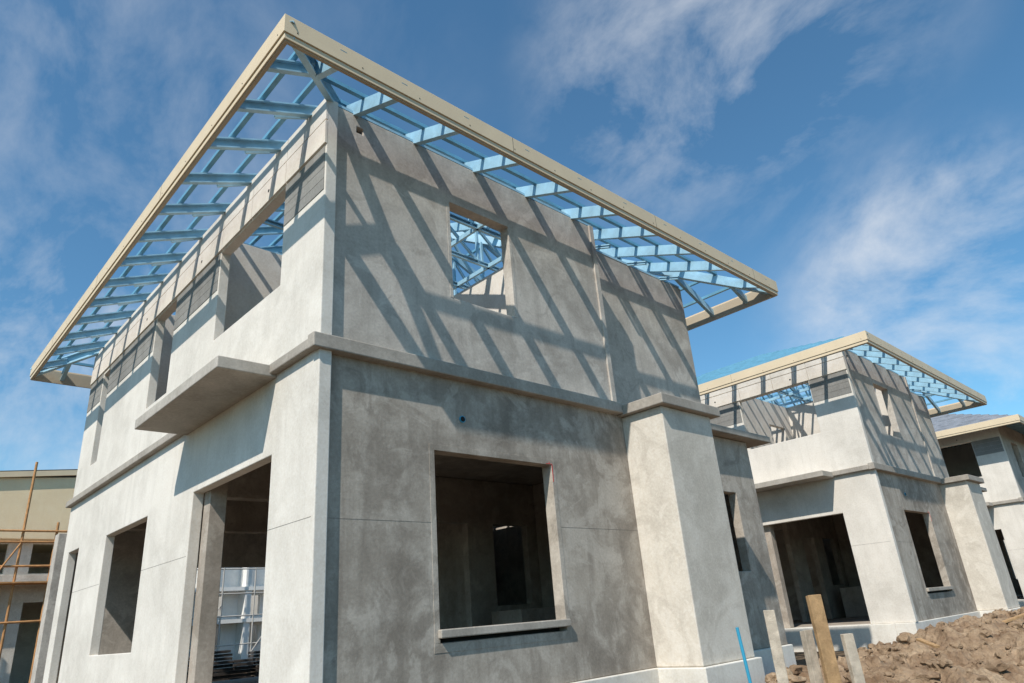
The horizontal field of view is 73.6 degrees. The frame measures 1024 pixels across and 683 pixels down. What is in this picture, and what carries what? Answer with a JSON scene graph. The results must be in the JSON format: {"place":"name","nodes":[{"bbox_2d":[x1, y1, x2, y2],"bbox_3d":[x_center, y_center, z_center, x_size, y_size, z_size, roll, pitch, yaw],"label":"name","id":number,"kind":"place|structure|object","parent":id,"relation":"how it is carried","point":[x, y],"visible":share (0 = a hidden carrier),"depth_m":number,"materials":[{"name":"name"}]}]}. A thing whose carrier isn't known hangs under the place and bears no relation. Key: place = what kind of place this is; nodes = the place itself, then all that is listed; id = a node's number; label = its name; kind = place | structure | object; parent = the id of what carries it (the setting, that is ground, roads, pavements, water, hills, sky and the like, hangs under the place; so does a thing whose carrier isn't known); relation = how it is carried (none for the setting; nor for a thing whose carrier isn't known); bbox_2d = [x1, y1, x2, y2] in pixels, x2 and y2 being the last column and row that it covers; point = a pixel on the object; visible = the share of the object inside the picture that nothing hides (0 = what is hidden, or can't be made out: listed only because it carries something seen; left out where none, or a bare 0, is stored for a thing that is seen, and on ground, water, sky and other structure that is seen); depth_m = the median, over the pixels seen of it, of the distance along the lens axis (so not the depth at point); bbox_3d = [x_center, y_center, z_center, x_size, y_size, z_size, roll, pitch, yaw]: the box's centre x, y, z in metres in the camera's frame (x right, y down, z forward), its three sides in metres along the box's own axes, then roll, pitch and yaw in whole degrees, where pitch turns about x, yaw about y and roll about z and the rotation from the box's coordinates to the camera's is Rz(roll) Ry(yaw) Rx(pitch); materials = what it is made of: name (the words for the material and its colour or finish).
{"place":"outdoors","nodes":[
{"label":"outdoors","id":0,"kind":"place"},
{"bbox_2d":[0,540,53,682],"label":"walls","id":1,"kind":"structure","parent":0,"point":[17,653],"depth_m":19.97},
{"bbox_2d":[0,478,75,552],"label":"cladding","id":2,"kind":"structure","parent":1,"relation":"on","point":[48,509],"depth_m":20.40,"materials":[{"name":"beige paint"}]},
{"bbox_2d":[0,469,77,477],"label":"roof","id":3,"kind":"structure","parent":2,"relation":"on","point":[44,476],"depth_m":21.38,"materials":[{"name":"grey metal"}]},
{"bbox_2d":[0,470,77,477],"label":"verge board","id":4,"kind":"object","parent":3,"relation":"attached to","point":[38,473],"depth_m":20.63,"materials":[{"name":"beige wood"}]},
{"bbox_2d":[188,567,264,672],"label":"white scaffolded house","id":5,"kind":"structure","parent":0,"point":[239,616],"depth_m":26.81,"materials":[{"name":"paint"}]},
{"bbox_2d":[79,104,698,352],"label":"roof trusses","id":6,"kind":"object","parent":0,"point":[480,229],"visible":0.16,"depth_m":9.17,"materials":[{"name":"blue metal"}]},
{"bbox_2d":[52,33,754,341],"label":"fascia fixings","id":7,"kind":"object","parent":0,"point":[419,98],"visible":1,"depth_m":7.12,"materials":[{"name":"grey metal"}]},
{"bbox_2d":[0,0,1023,470],"label":"sky","id":8,"kind":"structure","parent":0,"point":[864,158],"materials":[{"name":"blue"}]},
{"bbox_2d":[187,651,844,679],"bbox_3d":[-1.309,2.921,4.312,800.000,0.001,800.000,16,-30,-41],"label":"ground","id":9,"kind":"structure","parent":0,"point":[800,658],"depth_m":11.92,"materials":[{"name":"brown soil"}]},
{"bbox_2d":[0,462,67,682],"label":"bamboo scaffold","id":10,"kind":"object","parent":9,"relation":"on","point":[13,583],"visible":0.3,"depth_m":18.95,"materials":[{"name":"brown wood"}]},
{"bbox_2d":[186,650,259,682],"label":"roof tile stack","id":11,"kind":"object","parent":9,"relation":"on","point":[228,672],"visible":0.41,"depth_m":12.77,"materials":[{"name":"black tile"}]},
{"bbox_2d":[571,644,796,682],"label":"plinth","id":12,"kind":"structure","parent":9,"relation":"on","point":[760,665],"depth_m":6.80,"materials":[{"name":"paint"}]},
{"bbox_2d":[43,101,337,682],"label":"side wall","id":13,"kind":"structure","parent":12,"relation":"on","point":[281,422],"depth_m":6.59,"materials":[{"name":"grey concrete"}]},
{"bbox_2d":[134,355,276,434],"bbox_3d":[-2.950,0.558,6.473,0.520,0.105,2.150,16,-30,-41],"label":"porch canopy","id":14,"kind":"object","parent":13,"relation":"attached to","point":[213,388],"visible":0.89,"depth_m":6.22,"materials":[{"name":"concrete"}]},
{"bbox_2d":[87,146,324,412],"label":"siding panels","id":15,"kind":"object","parent":13,"relation":"attached to","point":[304,186],"visible":1,"depth_m":8.03,"materials":[{"name":"grey concrete"}]},
{"bbox_2d":[90,99,328,384],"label":"frieze boards","id":16,"kind":"object","parent":13,"relation":"attached to","point":[304,144],"visible":1,"depth_m":7.72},
{"bbox_2d":[127,454,555,682],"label":"ground floor interior","id":17,"kind":"object","parent":12,"relation":"on","point":[477,500],"visible":0.23,"depth_m":9.98,"materials":[{"name":"grey concrete"}]},
{"bbox_2d":[156,244,506,400],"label":"partitions","id":18,"kind":"object","parent":17,"relation":"on","point":[254,277],"visible":0.01,"depth_m":8.67,"materials":[{"name":"grey concrete"}]},
{"bbox_2d":[30,494,742,682],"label":"interior wall","id":19,"kind":"structure","parent":12,"relation":"on","point":[243,550],"depth_m":10.75,"materials":[{"name":"grey concrete"}]},
{"bbox_2d":[323,354,787,682],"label":"front lower wall","id":20,"kind":"structure","parent":12,"relation":"on","point":[388,424],"depth_m":6.04,"materials":[{"name":"grey concrete"}]},
{"bbox_2d":[66,331,622,507],"bbox_3d":[-2.817,1.645,9.236,3.875,0.125,7.900,16,-30,-41],"label":"string course","id":21,"kind":"object","parent":20,"relation":"on","point":[337,345],"visible":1,"depth_m":6.39,"materials":[{"name":"concrete"}]},
{"bbox_2d":[72,516,621,592],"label":"board joints","id":22,"kind":"object","parent":20,"relation":"attached to","point":[361,519],"visible":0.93,"depth_m":5.54,"materials":[{"name":"grey concrete"}]},
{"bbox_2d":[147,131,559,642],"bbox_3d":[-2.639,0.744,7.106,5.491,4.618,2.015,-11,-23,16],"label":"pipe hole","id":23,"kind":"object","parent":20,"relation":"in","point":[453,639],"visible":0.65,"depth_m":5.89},
{"bbox_2d":[429,443,571,653],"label":"render bands","id":24,"kind":"object","parent":20,"relation":"attached to","point":[484,643],"visible":1,"depth_m":5.91,"materials":[{"name":"grey concrete"}]},
{"bbox_2d":[438,619,570,638],"bbox_3d":[-0.061,2.466,5.882,1.500,0.065,0.175,16,-30,-41],"label":"window sill","id":25,"kind":"structure","parent":20,"relation":"attached to","point":[477,630],"depth_m":5.75,"materials":[{"name":"concrete"}]},
{"bbox_2d":[332,107,700,404],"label":"front upper wall","id":26,"kind":"structure","parent":20,"relation":"on","point":[391,287],"depth_m":7.17,"materials":[{"name":"grey concrete"}]},
{"bbox_2d":[30,21,768,380],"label":"roof rafters","id":27,"kind":"object","parent":26,"relation":"on","point":[310,67],"visible":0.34,"depth_m":8.41,"materials":[{"name":"blue metal"}]},
{"bbox_2d":[55,51,729,367],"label":"roof battens","id":28,"kind":"object","parent":27,"relation":"on","point":[270,87],"visible":0.05,"depth_m":7.68,"materials":[{"name":"blue metal"}]},
{"bbox_2d":[30,14,777,379],"bbox_3d":[-1.961,-0.141,10.863,7.930,0.230,9.170,16,-30,-41],"label":"fascia board","id":29,"kind":"object","parent":27,"relation":"attached to","point":[308,38],"visible":0.66,"depth_m":6.68,"materials":[{"name":"beige wood"}]},
{"bbox_2d":[31,39,776,388],"bbox_3d":[-1.959,-0.121,10.854,7.880,0.205,9.120,16,-30,-41],"label":"fascia backing","id":30,"kind":"object","parent":29,"relation":"attached to","point":[721,311],"visible":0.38,"depth_m":7.95,"materials":[{"name":"beige wood"}]},
{"bbox_2d":[446,198,616,401],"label":"render bands","id":31,"kind":"object","parent":26,"relation":"attached to","point":[602,318],"visible":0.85,"depth_m":7.97,"materials":[{"name":"grey concrete"}]},
{"bbox_2d":[622,406,754,666],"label":"pillar","id":32,"kind":"structure","parent":12,"relation":"on","point":[696,606],"depth_m":7.32,"materials":[{"name":"concrete"}]},
{"bbox_2d":[618,392,770,447],"bbox_3d":[2.543,1.119,8.953,3.370,0.118,0.996,16,-30,-41],"label":"pillar cap and canopy","id":33,"kind":"object","parent":32,"relation":"on","point":[749,439],"visible":0.4,"depth_m":7.98,"materials":[{"name":"grey concrete"}]},
{"bbox_2d":[735,627,751,682],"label":"blue water pipe","id":34,"kind":"object","parent":9,"relation":"on","point":[743,655],"visible":1,"depth_m":5.65,"materials":[{"name":"plastic"}]},
{"bbox_2d":[763,610,788,682],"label":"wooden stake","id":35,"kind":"object","parent":9,"relation":"on","point":[776,647],"visible":1,"depth_m":4.55,"materials":[{"name":"grey wood"}]},
{"bbox_2d":[800,629,823,682],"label":"wooden stake","id":36,"kind":"object","parent":9,"relation":"on","point":[811,657],"visible":1,"depth_m":4.62,"materials":[{"name":"grey wood"}]},
{"bbox_2d":[806,594,841,682],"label":"wooden stake","id":37,"kind":"object","parent":9,"relation":"on","point":[827,655],"visible":1,"depth_m":4.57,"materials":[{"name":"brown wood"}]},
{"bbox_2d":[840,633,865,682],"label":"wooden stake","id":38,"kind":"object","parent":9,"relation":"on","point":[852,658],"visible":1,"depth_m":4.62,"materials":[{"name":"grey wood"}]},
{"bbox_2d":[767,606,1023,682],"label":"dirt pile","id":39,"kind":"object","parent":9,"relation":"on","point":[946,636],"visible":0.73,"depth_m":7.13,"materials":[{"name":"soil"}]},
{"bbox_2d":[765,607,1023,682],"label":"soil clods","id":40,"kind":"object","parent":39,"relation":"on","point":[992,664],"visible":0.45,"depth_m":6.71,"materials":[{"name":"brown soil"}]},
{"bbox_2d":[916,613,1023,647],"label":"timber offcuts","id":41,"kind":"object","parent":39,"relation":"on","point":[929,643],"visible":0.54,"depth_m":7.75,"materials":[{"name":"brown wood"}]},
{"bbox_2d":[784,607,1019,651],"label":"plinth","id":42,"kind":"structure","parent":9,"relation":"on","point":[864,635],"depth_m":12.41,"materials":[{"name":"paint"}]},
{"bbox_2d":[772,436,839,584],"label":"interior wall","id":43,"kind":"structure","parent":42,"relation":"on","point":[831,562],"depth_m":19.30,"materials":[{"name":"grey concrete"}]},
{"bbox_2d":[767,333,980,412],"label":"roof rafters","id":44,"kind":"object","parent":43,"relation":"on","point":[923,382],"visible":0.17,"depth_m":16.15,"materials":[{"name":"blue metal"}]},
{"bbox_2d":[696,334,952,407],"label":"roof battens","id":45,"kind":"object","parent":44,"relation":"on","point":[739,366],"visible":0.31,"depth_m":16.18,"materials":[{"name":"blue metal"}]},
{"bbox_2d":[698,330,986,409],"bbox_3d":[6.353,2.196,18.259,7.930,0.230,9.170,16,-30,-41],"label":"fascia board","id":46,"kind":"object","parent":44,"relation":"attached to","point":[844,343],"visible":0.39,"depth_m":13.91,"materials":[{"name":"beige wood"}]},
{"bbox_2d":[700,342,986,417],"bbox_3d":[6.355,2.217,18.250,7.880,0.205,9.120,16,-30,-41],"label":"fascia backing","id":47,"kind":"object","parent":46,"relation":"attached to","point":[957,407],"visible":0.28,"depth_m":17.48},
{"bbox_2d":[701,351,917,623],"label":"side wall","id":48,"kind":"structure","parent":42,"relation":"on","point":[840,441],"depth_m":13.26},
{"bbox_2d":[700,352,846,406],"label":"frieze boards","id":49,"kind":"object","parent":48,"relation":"attached to","point":[800,375],"visible":0.3,"depth_m":14.56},
{"bbox_2d":[710,370,851,426],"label":"siding panels","id":50,"kind":"object","parent":48,"relation":"attached to","point":[842,377],"visible":0.31,"depth_m":13.87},
{"bbox_2d":[755,470,834,492],"bbox_3d":[5.363,2.896,13.869,0.520,0.105,2.150,16,-30,-41],"label":"porch canopy","id":51,"kind":"object","parent":48,"relation":"attached to","point":[793,480],"visible":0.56,"depth_m":13.47,"materials":[{"name":"concrete"}]},
{"bbox_2d":[763,512,942,627],"bbox_3d":[6.685,5.654,17.072,6.506,2.810,7.507,16,-30,-41],"label":"ground floor interior","id":52,"kind":"object","parent":42,"relation":"on","point":[799,562],"visible":0.38,"depth_m":16.88,"materials":[{"name":"grey concrete"}]},
{"bbox_2d":[742,388,893,448],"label":"partitions","id":53,"kind":"object","parent":52,"relation":"on","point":[779,424],"visible":0.24,"depth_m":17.33,"materials":[{"name":"grey concrete"}]},
{"bbox_2d":[877,471,977,620],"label":"front lower wall","id":54,"kind":"structure","parent":42,"relation":"on","point":[923,495],"depth_m":13.78,"materials":[{"name":"grey concrete"}]},
{"bbox_2d":[832,462,941,483],"bbox_3d":[5.496,3.982,16.632,3.875,0.125,7.900,16,-30,-41],"label":"string course","id":55,"kind":"object","parent":54,"relation":"on","point":[900,472],"visible":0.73,"depth_m":13.32,"materials":[{"name":"concrete"}]},
{"bbox_2d":[844,350,948,478],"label":"front upper wall","id":56,"kind":"structure","parent":54,"relation":"on","point":[907,451],"depth_m":14.85,"materials":[{"name":"grey concrete"}]},
{"bbox_2d":[871,377,935,476],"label":"render bands","id":57,"kind":"object","parent":56,"relation":"attached to","point":[924,441],"visible":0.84,"depth_m":15.50,"materials":[{"name":"grey concrete"}]},
{"bbox_2d":[902,507,953,597],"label":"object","id":58,"kind":"object","parent":54,"relation":"attached to","point":[932,594],"visible":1,"depth_m":13.43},
{"bbox_2d":[926,586,953,591],"bbox_3d":[8.253,4.803,13.278,1.500,0.065,0.175,16,-30,-41],"label":"window sill","id":59,"kind":"structure","parent":54,"relation":"attached to","point":[939,588],"depth_m":13.14,"materials":[{"name":"concrete"}]},
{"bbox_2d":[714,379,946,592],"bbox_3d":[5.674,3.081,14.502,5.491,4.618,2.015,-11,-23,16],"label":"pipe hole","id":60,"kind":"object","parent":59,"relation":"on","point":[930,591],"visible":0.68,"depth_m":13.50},
{"bbox_2d":[939,481,1019,610],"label":"pillar","id":61,"kind":"structure","parent":42,"relation":"on","point":[987,573],"depth_m":14.71,"materials":[{"name":"concrete"}]},
{"bbox_2d":[938,474,986,491],"bbox_3d":[10.857,3.457,16.349,3.370,0.118,0.996,16,-30,-41],"label":"pillar cap and canopy","id":62,"kind":"object","parent":61,"relation":"on","point":[970,478],"visible":0.32,"depth_m":15.17,"materials":[{"name":"grey concrete"}]},
{"bbox_2d":[1018,599,1023,606],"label":"plinth","id":63,"kind":"structure","parent":9,"relation":"on","point":[1021,602],"depth_m":19.72,"materials":[{"name":"paint"}]},
{"bbox_2d":[938,427,1023,595],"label":"side wall","id":64,"kind":"structure","parent":63,"relation":"on","point":[1000,482],"depth_m":20.55,"materials":[{"name":"grey concrete"}]},
{"bbox_2d":[938,428,999,447],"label":"frieze boards","id":65,"kind":"object","parent":64,"relation":"attached to","point":[979,435],"visible":0.1,"depth_m":21.52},
{"bbox_2d":[971,436,1003,455],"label":"siding panels","id":66,"kind":"object","parent":64,"relation":"attached to","point":[985,447],"visible":0.27,"depth_m":21.13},
{"bbox_2d":[986,502,993,506],"bbox_3d":[13.677,5.233,21.265,0.520,0.105,2.150,16,-30,-41],"label":"porch canopy","id":67,"kind":"object","parent":64,"relation":"attached to","point":[989,504],"visible":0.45,"depth_m":20.48,"materials":[{"name":"concrete"}]},
{"bbox_2d":[995,529,1023,599],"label":"ground floor interior","id":68,"kind":"object","parent":63,"relation":"on","point":[999,534],"visible":0.06,"depth_m":24.92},
{"bbox_2d":[941,444,1022,476],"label":"partitions","id":69,"kind":"object","parent":68,"relation":"on","point":[960,460],"depth_m":24.58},
{"bbox_2d":[998,540,1022,594],"bbox_3d":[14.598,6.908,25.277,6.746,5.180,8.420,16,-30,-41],"label":"window opening","id":70,"kind":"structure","parent":63,"relation":"on","point":[1016,585],"depth_m":25.39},
{"bbox_2d":[959,420,1023,445],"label":"roof rafters","id":71,"kind":"object","parent":70,"relation":"on","point":[1019,427],"visible":0.03,"depth_m":22.20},
{"bbox_2d":[931,414,1010,448],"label":"tiled roof","id":72,"kind":"structure","parent":71,"relation":"on","point":[944,422],"depth_m":21.91,"materials":[{"name":"grey tile"}]},
{"bbox_2d":[935,414,1023,438],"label":"fascia board","id":73,"kind":"object","parent":71,"relation":"attached to","point":[1002,421],"visible":0.28,"depth_m":20.71,"materials":[{"name":"beige wood"}]},
{"bbox_2d":[937,422,1023,439],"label":"fascia backing","id":74,"kind":"object","parent":73,"relation":"attached to","point":[984,429],"visible":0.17,"depth_m":20.68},
{"bbox_3d":[17.629,6.678,22.026,6.637,2.709,0.130,16,-30,-41],"label":"front lower wall","id":75,"kind":"object","parent":63,"relation":"on","visible":0},
{"bbox_2d":[991,497,1023,504],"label":"string course","id":76,"kind":"object","parent":75,"relation":"on","point":[1020,499],"visible":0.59,"depth_m":20.39,"materials":[{"name":"concrete"}]},
{"bbox_2d":[998,426,1023,496],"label":"front upper wall","id":77,"kind":"structure","parent":75,"relation":"on","point":[1007,434],"depth_m":21.80,"materials":[{"name":"grey concrete"}]},
{"bbox_2d":[1010,433,1023,476],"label":"render bands","id":78,"kind":"object","parent":77,"relation":"attached to","point":[1018,449],"visible":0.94,"depth_m":22.23,"materials":[{"name":"grey concrete"}]},
{"bbox_2d":[755,350,933,407],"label":"roof trusses","id":79,"kind":"object","parent":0,"point":[795,394],"visible":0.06,"depth_m":17.51,"materials":[{"name":"blue metal"}]},
{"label":"plinth","id":80,"kind":"object","parent":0,"visible":0},
{"bbox_2d":[1004,540,1017,578],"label":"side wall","id":81,"kind":"structure","parent":80,"relation":"on","point":[1010,559],"depth_m":29.24,"materials":[{"name":"grey concrete"}]}
]}

